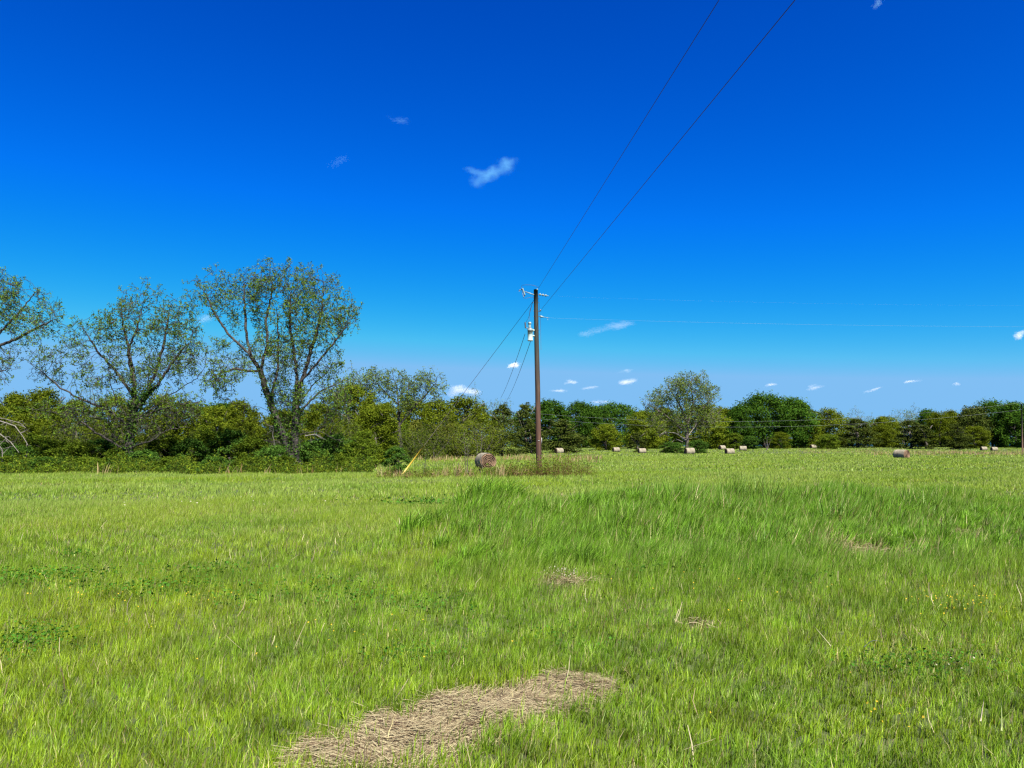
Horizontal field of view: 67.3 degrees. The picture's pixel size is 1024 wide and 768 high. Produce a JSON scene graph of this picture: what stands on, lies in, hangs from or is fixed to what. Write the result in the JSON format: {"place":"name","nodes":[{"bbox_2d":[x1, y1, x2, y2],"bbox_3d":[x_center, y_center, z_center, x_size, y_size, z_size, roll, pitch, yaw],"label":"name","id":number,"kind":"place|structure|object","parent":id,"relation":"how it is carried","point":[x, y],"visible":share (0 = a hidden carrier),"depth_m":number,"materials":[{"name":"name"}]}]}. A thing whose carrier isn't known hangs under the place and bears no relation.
{"place":"outdoors","nodes":[
{"label":"outdoors","id":0,"kind":"place"},
{"bbox_2d":[376,458,531,478],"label":"dry grass","id":1,"kind":"structure","parent":0,"point":[458,472],"depth_m":38.66,"materials":[{"name":"plant"}]},
{"bbox_2d":[414,453,602,462],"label":"dry grass","id":2,"kind":"structure","parent":0,"point":[587,456],"depth_m":78.98,"materials":[{"name":"plant"}]},
{"bbox_2d":[0,499,1021,767],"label":"dry stems","id":3,"kind":"object","parent":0,"point":[502,641],"visible":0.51,"depth_m":6.88,"materials":[{"name":"plant"}]},
{"bbox_2d":[0,446,1023,767],"bbox_3d":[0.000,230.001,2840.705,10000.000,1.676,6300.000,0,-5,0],"label":"ground","id":4,"kind":"structure","parent":0,"point":[622,662],"depth_m":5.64,"materials":[{"name":"green plant"}]},
{"bbox_2d":[0,404,22,444],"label":"tree","id":5,"kind":"object","parent":4,"relation":"on","point":[4,416],"visible":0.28,"depth_m":66.16,"materials":[{"name":"green plant"}]},
{"bbox_2d":[0,421,29,459],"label":"willow thicket","id":6,"kind":"object","parent":4,"relation":"on","point":[6,430],"visible":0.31,"depth_m":57.93,"materials":[{"name":"green plant"}]},
{"bbox_2d":[0,390,30,433],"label":"elm tree","id":7,"kind":"object","parent":4,"relation":"on","point":[16,399],"visible":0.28,"depth_m":95.25,"materials":[{"name":"green plant"}]},
{"bbox_2d":[0,443,43,462],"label":"shrub","id":8,"kind":"object","parent":4,"relation":"on","point":[22,448],"visible":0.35,"depth_m":51.45,"materials":[{"name":"green plant"}]},
{"bbox_2d":[3,411,60,446],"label":"tree","id":9,"kind":"object","parent":4,"relation":"on","point":[40,421],"visible":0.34,"depth_m":67.41,"materials":[{"name":"green plant"}]},
{"bbox_2d":[0,266,72,456],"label":"pecan tree","id":10,"kind":"object","parent":4,"relation":"on","point":[5,298],"visible":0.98,"depth_m":49.97,"materials":[{"name":"green plant"}]},
{"bbox_2d":[18,432,62,457],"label":"shrub","id":11,"kind":"object","parent":4,"relation":"on","point":[36,439],"visible":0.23,"depth_m":55.29,"materials":[{"name":"green plant"}]},
{"bbox_2d":[22,386,72,428],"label":"elm tree","id":12,"kind":"object","parent":4,"relation":"on","point":[38,395],"visible":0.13,"depth_m":99.67,"materials":[{"name":"green plant"}]},
{"bbox_2d":[31,438,75,457],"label":"shrub","id":13,"kind":"object","parent":4,"relation":"on","point":[48,444],"visible":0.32,"depth_m":52.38,"materials":[{"name":"green plant"}]},
{"bbox_2d":[39,415,90,452],"bbox_3d":[-33.092,4.315,56.797,3.850,4.034,3.850,-1,-5,12],"label":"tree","id":14,"kind":"object","parent":4,"relation":"on","point":[64,438],"visible":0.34,"depth_m":56.81,"materials":[{"name":"green plant"}]},
{"bbox_2d":[46,396,105,451],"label":"tree","id":15,"kind":"object","parent":4,"relation":"on","point":[77,423],"visible":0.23,"depth_m":69.30,"materials":[{"name":"green plant"}]},
{"bbox_2d":[53,439,101,460],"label":"shrub","id":16,"kind":"object","parent":4,"relation":"on","point":[79,449],"visible":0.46,"depth_m":51.24,"materials":[{"name":"green plant"}]},
{"bbox_2d":[69,456,105,470],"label":"shrub","id":17,"kind":"object","parent":4,"relation":"on","point":[84,459],"visible":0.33,"depth_m":47.54,"materials":[{"name":"green plant"}]},
{"bbox_2d":[75,438,118,458],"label":"shrub","id":18,"kind":"object","parent":4,"relation":"on","point":[107,444],"visible":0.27,"depth_m":53.66,"materials":[{"name":"green plant"}]},
{"bbox_2d":[81,392,141,454],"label":"tree","id":19,"kind":"object","parent":4,"relation":"on","point":[109,415],"visible":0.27,"depth_m":73.39,"materials":[{"name":"green plant"}]},
{"bbox_2d":[16,276,213,460],"bbox_3d":[-25.629,-0.425,50.006,11.739,13.536,6.500,2,-5,-20],"label":"pecan tree","id":20,"kind":"object","parent":4,"relation":"on","point":[133,407],"visible":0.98,"depth_m":49.87,"materials":[{"name":"green plant"}]},
{"bbox_2d":[102,448,129,463],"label":"shrub","id":21,"kind":"object","parent":4,"relation":"on","point":[109,455],"visible":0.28,"depth_m":49.40,"materials":[{"name":"green plant"}]},
{"bbox_2d":[124,448,162,463],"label":"shrub","id":22,"kind":"object","parent":4,"relation":"on","point":[135,454],"visible":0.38,"depth_m":49.47,"materials":[{"name":"green plant"}]},
{"bbox_2d":[134,419,175,458],"bbox_3d":[-26.144,4.342,55.808,3.372,3.788,3.440,-2,-5,18],"label":"willow thicket","id":23,"kind":"object","parent":4,"relation":"on","point":[143,445],"visible":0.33,"depth_m":55.63,"materials":[{"name":"green plant"}]},
{"bbox_2d":[135,392,190,457],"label":"tree","id":24,"kind":"object","parent":4,"relation":"on","point":[158,421],"visible":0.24,"depth_m":73.31,"materials":[{"name":"green plant"}]},
{"bbox_2d":[143,434,189,459],"bbox_3d":[-24.244,4.892,53.869,3.330,2.735,3.702,-3,-6,37],"label":"shrub","id":25,"kind":"object","parent":4,"relation":"on","point":[164,449],"visible":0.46,"depth_m":53.61,"materials":[{"name":"green plant"}]},
{"bbox_2d":[157,397,214,460],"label":"tree","id":26,"kind":"object","parent":4,"relation":"on","point":[191,425],"visible":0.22,"depth_m":74.88,"materials":[{"name":"green plant"}]},
{"bbox_2d":[0,446,374,474],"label":"hedgerow weeds","id":27,"kind":"object","parent":4,"relation":"on","point":[143,463],"visible":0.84,"depth_m":45.66,"materials":[{"name":"green plant"}]},
{"bbox_2d":[169,436,210,464],"bbox_3d":[-22.039,4.844,52.810,2.880,2.608,2.752,3,-5,-30],"label":"shrub","id":28,"kind":"object","parent":4,"relation":"on","point":[185,446],"visible":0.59,"depth_m":52.40,"materials":[{"name":"green plant"}]},
{"bbox_2d":[189,427,233,460],"bbox_3d":[-21.921,4.822,55.990,3.712,3.446,3.403,1,-5,-9],"label":"shrub","id":29,"kind":"object","parent":4,"relation":"on","point":[208,433],"visible":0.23,"depth_m":55.39,"materials":[{"name":"green plant"}]},
{"bbox_2d":[191,404,234,456],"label":"tree","id":30,"kind":"object","parent":4,"relation":"on","point":[218,419],"visible":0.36,"depth_m":71.31,"materials":[{"name":"green plant"}]},
{"bbox_2d":[198,455,234,468],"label":"shrub","id":31,"kind":"object","parent":4,"relation":"on","point":[208,457],"visible":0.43,"depth_m":47.55,"materials":[{"name":"green plant"}]},
{"bbox_2d":[0,399,461,458],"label":"thicket woods","id":32,"kind":"object","parent":4,"relation":"on","point":[12,409],"visible":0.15,"depth_m":92.24,"materials":[{"name":"green plant"}]},
{"bbox_2d":[207,427,254,465],"bbox_3d":[-20.111,4.722,54.853,3.480,3.313,3.870,0,-5,-1],"label":"shrub","id":33,"kind":"object","parent":4,"relation":"on","point":[229,435],"visible":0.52,"depth_m":54.30,"materials":[{"name":"green plant"}]},
{"bbox_2d":[217,397,268,454],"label":"tree","id":34,"kind":"object","parent":4,"relation":"on","point":[234,410],"visible":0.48,"depth_m":77.31,"materials":[{"name":"green plant"}]},
{"bbox_2d":[231,434,272,464],"bbox_3d":[-17.815,4.776,52.816,2.880,2.767,2.752,3,-5,-32],"label":"shrub","id":35,"kind":"object","parent":4,"relation":"on","point":[249,442],"visible":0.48,"depth_m":52.29,"materials":[{"name":"green plant"}]},
{"bbox_2d":[254,443,289,463],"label":"shrub","id":36,"kind":"object","parent":4,"relation":"on","point":[273,450],"visible":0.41,"depth_m":50.32,"materials":[{"name":"green plant"}]},
{"bbox_2d":[179,256,365,464],"bbox_3d":[-16.209,-1.049,52.330,12.303,15.451,6.902,0,-5,0],"label":"pecan tree","id":37,"kind":"object","parent":4,"relation":"on","point":[298,395],"visible":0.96,"depth_m":51.94,"materials":[{"name":"green plant"}]},
{"bbox_2d":[252,407,302,460],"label":"tree","id":38,"kind":"object","parent":4,"relation":"on","point":[264,430],"visible":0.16,"depth_m":73.22,"materials":[{"name":"green plant"}]},
{"bbox_2d":[298,438,333,465],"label":"shrub","id":39,"kind":"object","parent":4,"relation":"on","point":[305,455],"visible":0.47,"depth_m":52.33,"materials":[{"name":"green plant"}]},
{"bbox_2d":[298,401,349,457],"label":"tree","id":40,"kind":"object","parent":4,"relation":"on","point":[313,420],"visible":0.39,"depth_m":68.91,"materials":[{"name":"green plant"}]},
{"bbox_2d":[310,431,355,466],"bbox_3d":[-12.635,4.802,53.706,3.366,3.075,3.671,3,-6,-34],"label":"shrub","id":41,"kind":"object","parent":4,"relation":"on","point":[330,441],"visible":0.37,"depth_m":53.11,"materials":[{"name":"green plant"}]},
{"bbox_2d":[323,413,365,456],"bbox_3d":[-12.553,4.252,57.804,3.917,4.308,3.917,-2,-5,20],"label":"willow thicket","id":42,"kind":"object","parent":4,"relation":"on","point":[350,430],"visible":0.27,"depth_m":57.70,"materials":[{"name":"green plant"}]},
{"bbox_2d":[331,455,357,468],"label":"shrub","id":43,"kind":"object","parent":4,"relation":"on","point":[340,460],"visible":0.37,"depth_m":47.47,"materials":[{"name":"green plant"}]},
{"bbox_2d":[316,381,378,446],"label":"tree","id":44,"kind":"object","parent":4,"relation":"on","point":[355,393],"visible":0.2,"depth_m":71.40,"materials":[{"name":"green plant"}]},
{"bbox_2d":[332,441,377,466],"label":"shrub","id":45,"kind":"object","parent":4,"relation":"on","point":[353,453],"visible":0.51,"depth_m":51.48,"materials":[{"name":"green plant"}]},
{"bbox_2d":[347,430,385,466],"bbox_3d":[-10.615,4.768,55.742,3.043,3.027,3.113,-3,-5,30],"label":"tree","id":46,"kind":"object","parent":4,"relation":"on","point":[363,439],"visible":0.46,"depth_m":55.49,"materials":[{"name":"green plant"}]},
{"bbox_2d":[343,400,400,462],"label":"tree","id":47,"kind":"object","parent":4,"relation":"on","point":[386,418],"visible":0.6,"depth_m":65.47,"materials":[{"name":"green plant"}]},
{"bbox_2d":[324,365,448,454],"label":"leaning tree","id":48,"kind":"object","parent":4,"relation":"on","point":[405,401],"visible":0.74,"depth_m":79.97,"materials":[{"name":"green plant"}]},
{"bbox_2d":[381,445,411,472],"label":"shrub","id":49,"kind":"object","parent":4,"relation":"on","point":[397,455],"visible":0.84,"depth_m":43.31,"materials":[{"name":"green plant"}]},
{"bbox_2d":[389,423,436,459],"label":"willow thicket","id":50,"kind":"object","parent":4,"relation":"on","point":[413,445],"visible":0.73,"depth_m":77.50,"materials":[{"name":"green plant"}]},
{"bbox_2d":[400,401,439,456],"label":"elm tree","id":51,"kind":"object","parent":4,"relation":"on","point":[427,416],"visible":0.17,"depth_m":103.98,"materials":[{"name":"green plant"}]},
{"bbox_2d":[407,418,461,459],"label":"willow thicket","id":52,"kind":"object","parent":4,"relation":"on","point":[439,439],"visible":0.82,"depth_m":83.60,"materials":[{"name":"green plant"}]},
{"bbox_2d":[413,397,460,456],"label":"elm tree","id":53,"kind":"object","parent":4,"relation":"on","point":[433,407],"visible":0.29,"depth_m":111.13,"materials":[{"name":"green plant"}]},
{"bbox_2d":[258,663,627,767],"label":"straw patch","id":54,"kind":"object","parent":4,"relation":"on","point":[410,727],"visible":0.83,"depth_m":4.24,"materials":[{"name":"beige plant"}]},
{"bbox_2d":[419,409,491,455],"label":"willow thicket","id":55,"kind":"object","parent":4,"relation":"on","point":[469,417],"visible":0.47,"depth_m":95.32,"materials":[{"name":"green plant"}]},
{"bbox_2d":[437,393,502,456],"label":"elm tree","id":56,"kind":"object","parent":4,"relation":"on","point":[463,403],"visible":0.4,"depth_m":116.91,"materials":[{"name":"green plant"}]},
{"bbox_2d":[450,416,516,457],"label":"willow thicket","id":57,"kind":"object","parent":4,"relation":"on","point":[488,436],"visible":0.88,"depth_m":91.48,"materials":[{"name":"green plant"}]},
{"bbox_2d":[475,453,496,467],"bbox_3d":[-1.950,5.662,56.731,1.304,1.171,1.699,2,-5,-19],"label":"hay bale","id":58,"kind":"object","parent":4,"relation":"on","point":[489,458],"visible":0.81,"depth_m":56.05},
{"bbox_2d":[375,448,597,478],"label":"tall grass","id":59,"kind":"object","parent":4,"relation":"on","point":[539,470],"visible":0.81,"depth_m":39.58,"materials":[{"name":"green plant"}]},
{"bbox_2d":[484,402,524,456],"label":"cedar tree","id":60,"kind":"object","parent":4,"relation":"on","point":[506,411],"visible":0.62,"depth_m":119.13,"materials":[{"name":"green plant"}]},
{"bbox_2d":[27,496,995,726],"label":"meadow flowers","id":61,"kind":"object","parent":4,"relation":"on","point":[611,578],"visible":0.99,"depth_m":7.52,"materials":[{"name":"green plant"}]},
{"bbox_2d":[0,494,1023,692],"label":"clover","id":62,"kind":"object","parent":4,"relation":"on","point":[257,592],"visible":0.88,"depth_m":7.76,"materials":[{"name":"green plant"}]},
{"bbox_2d":[510,402,534,451],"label":"cedar tree","id":63,"kind":"object","parent":4,"relation":"on","point":[525,410],"visible":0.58,"depth_m":169.15,"materials":[{"name":"green plant"}]},
{"bbox_2d":[509,423,549,453],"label":"cedar tree","id":64,"kind":"object","parent":4,"relation":"on","point":[531,443],"visible":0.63,"depth_m":149.17,"materials":[{"name":"green plant"}]},
{"bbox_2d":[519,285,547,472],"bbox_3d":[1.218,-0.081,42.017,1.705,10.759,0.568,0,-5,0],"label":"utility pole","id":65,"kind":"object","parent":4,"relation":"on","point":[537,384],"visible":0.99,"depth_m":42.10,"materials":[{"name":"brown wood"}]},
{"bbox_2d":[539,0,718,286],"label":"power line","id":66,"kind":"object","parent":65,"relation":"attached to","point":[642,122],"visible":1,"depth_m":19.81,"materials":[{"name":"black metal"}]},
{"bbox_2d":[544,0,794,305],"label":"power line","id":67,"kind":"object","parent":65,"relation":"attached to","point":[691,126],"visible":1,"depth_m":17.41,"materials":[{"name":"black metal"}]},
{"bbox_2d":[529,398,576,449],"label":"oak tree","id":68,"kind":"object","parent":4,"relation":"on","point":[548,407],"visible":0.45,"depth_m":213.07,"materials":[{"name":"green plant"}]},
{"bbox_2d":[541,419,592,452],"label":"cedar tree","id":69,"kind":"object","parent":4,"relation":"on","point":[569,443],"visible":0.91,"depth_m":153.41,"materials":[{"name":"green plant"}]},
{"bbox_2d":[565,400,603,447],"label":"oak tree","id":70,"kind":"object","parent":4,"relation":"on","point":[587,410],"visible":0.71,"depth_m":232.13,"materials":[{"name":"green plant"}]},
{"bbox_2d":[587,423,623,450],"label":"elm tree","id":71,"kind":"object","parent":4,"relation":"on","point":[607,429],"visible":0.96,"depth_m":203.20,"materials":[{"name":"green plant"}]},
{"bbox_2d":[579,401,635,447],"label":"oak tree","id":72,"kind":"object","parent":4,"relation":"on","point":[614,411],"visible":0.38,"depth_m":241.70,"materials":[{"name":"green plant"}]},
{"bbox_2d":[628,432,648,451],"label":"cedar tree","id":73,"kind":"object","parent":4,"relation":"on","point":[638,439],"visible":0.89,"depth_m":184.11,"materials":[{"name":"green plant"}]},
{"bbox_2d":[620,409,668,448],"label":"elm tree","id":74,"kind":"object","parent":4,"relation":"on","point":[636,425],"visible":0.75,"depth_m":222.58,"materials":[{"name":"green plant"}]},
{"bbox_2d":[641,406,684,447],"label":"elm tree","id":75,"kind":"object","parent":4,"relation":"on","point":[673,435],"visible":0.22,"depth_m":233.11,"materials":[{"name":"green plant"}]},
{"bbox_2d":[658,441,687,453],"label":"shrub","id":76,"kind":"object","parent":4,"relation":"on","point":[672,447],"visible":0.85,"depth_m":156.48,"materials":[{"name":"green plant"}]},
{"bbox_2d":[639,369,723,446],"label":"pecan tree","id":77,"kind":"object","parent":4,"relation":"on","point":[683,385],"visible":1,"depth_m":162.04,"materials":[{"name":"green plant"}]},
{"bbox_2d":[685,439,709,452],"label":"shrub","id":78,"kind":"object","parent":4,"relation":"on","point":[697,445],"visible":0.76,"depth_m":158.61,"materials":[{"name":"green plant"}]},
{"bbox_2d":[676,403,732,448],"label":"elm tree","id":79,"kind":"object","parent":4,"relation":"on","point":[716,434],"visible":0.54,"depth_m":221.96,"materials":[{"name":"green plant"}]},
{"bbox_2d":[720,432,743,448],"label":"shrub","id":80,"kind":"object","parent":4,"relation":"on","point":[735,436],"visible":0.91,"depth_m":216.56,"materials":[{"name":"green plant"}]},
{"bbox_2d":[722,404,756,446],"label":"oak tree","id":81,"kind":"object","parent":4,"relation":"on","point":[738,414],"visible":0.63,"depth_m":230.19,"materials":[{"name":"green plant"}]},
{"bbox_2d":[459,405,1019,446],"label":"woods","id":82,"kind":"object","parent":4,"relation":"on","point":[636,408],"visible":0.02,"depth_m":270.07,"materials":[{"name":"green plant"}]},
{"bbox_2d":[741,435,761,448],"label":"shrub","id":83,"kind":"object","parent":4,"relation":"on","point":[753,440],"visible":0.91,"depth_m":214.13,"materials":[{"name":"green plant"}]},
{"bbox_2d":[731,390,802,447],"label":"oak tree","id":84,"kind":"object","parent":4,"relation":"on","point":[754,404],"visible":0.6,"depth_m":233.82,"materials":[{"name":"green plant"}]},
{"bbox_2d":[535,520,1005,628],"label":"straw litter","id":85,"kind":"object","parent":4,"relation":"on","point":[568,580],"visible":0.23,"depth_m":8.88,"materials":[{"name":"beige plant"}]},
{"bbox_2d":[770,432,792,448],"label":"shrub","id":86,"kind":"object","parent":4,"relation":"on","point":[775,441],"visible":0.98,"depth_m":220.85,"materials":[{"name":"green plant"}]},
{"bbox_2d":[766,396,822,447],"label":"oak tree","id":87,"kind":"object","parent":4,"relation":"on","point":[803,411],"visible":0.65,"depth_m":235.39,"materials":[{"name":"green plant"}]},
{"bbox_2d":[798,417,822,447],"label":"elm tree","id":88,"kind":"object","parent":4,"relation":"on","point":[814,438],"visible":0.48,"depth_m":236.12,"materials":[{"name":"green plant"}]},
{"bbox_2d":[814,433,841,448],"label":"shrub","id":89,"kind":"object","parent":4,"relation":"on","point":[827,438],"visible":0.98,"depth_m":222.96,"materials":[{"name":"green plant"}]},
{"bbox_2d":[811,406,853,446],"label":"elm tree","id":90,"kind":"object","parent":4,"relation":"on","point":[833,418],"visible":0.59,"depth_m":242.78,"materials":[{"name":"green plant"}]},
{"bbox_2d":[835,418,884,447],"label":"cedar tree","id":91,"kind":"object","parent":4,"relation":"on","point":[865,441],"visible":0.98,"depth_m":234.66,"materials":[{"name":"green plant"}]},
{"bbox_2d":[869,423,897,447],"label":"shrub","id":92,"kind":"object","parent":4,"relation":"on","point":[887,431],"visible":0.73,"depth_m":237.88,"materials":[{"name":"green plant"}]},
{"bbox_2d":[870,415,902,446],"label":"elm tree","id":93,"kind":"object","parent":4,"relation":"on","point":[882,419],"visible":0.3,"depth_m":248.59,"materials":[{"name":"green plant"}]},
{"bbox_2d":[889,419,929,448],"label":"cedar tree","id":94,"kind":"object","parent":4,"relation":"on","point":[904,437],"visible":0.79,"depth_m":227.40,"materials":[{"name":"green plant"}]},
{"bbox_2d":[908,424,939,448],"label":"cedar tree","id":95,"kind":"object","parent":4,"relation":"on","point":[922,437],"visible":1,"depth_m":220.76,"materials":[{"name":"green plant"}]},
{"bbox_2d":[914,408,938,443],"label":"oak tree","id":96,"kind":"object","parent":4,"relation":"on","point":[923,414],"visible":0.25,"depth_m":261.94,"materials":[{"name":"green plant"}]},
{"bbox_2d":[923,411,959,446],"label":"elm tree","id":97,"kind":"object","parent":4,"relation":"on","point":[939,427],"visible":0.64,"depth_m":243.96,"materials":[{"name":"green plant"}]},
{"bbox_2d":[939,423,971,448],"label":"cedar tree","id":98,"kind":"object","parent":4,"relation":"on","point":[960,442],"visible":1,"depth_m":216.12,"materials":[{"name":"green plant"}]},
{"bbox_2d":[953,405,996,446],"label":"oak tree","id":99,"kind":"object","parent":4,"relation":"on","point":[972,412],"visible":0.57,"depth_m":243.60,"materials":[{"name":"green plant"}]},
{"bbox_2d":[959,425,991,448],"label":"elm tree","id":100,"kind":"object","parent":4,"relation":"on","point":[981,441],"visible":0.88,"depth_m":221.80,"materials":[{"name":"green plant"}]},
{"bbox_2d":[970,397,1018,446],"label":"oak tree","id":101,"kind":"object","parent":4,"relation":"on","point":[993,408],"visible":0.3,"depth_m":246.27,"materials":[{"name":"green plant"}]},
{"bbox_2d":[989,400,1023,447],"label":"oak tree","id":102,"kind":"object","parent":4,"relation":"on","point":[1006,411],"visible":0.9,"depth_m":240.50,"materials":[{"name":"green plant"}]},
{"bbox_2d":[0,0,1023,445],"label":"sky","id":103,"kind":"structure","parent":0,"point":[439,158],"materials":[{"name":"blue"}]},
{"bbox_2d":[795,449,1023,455],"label":"dry grass","id":104,"kind":"structure","parent":0,"point":[949,453],"depth_m":152.08,"materials":[{"name":"plant"}]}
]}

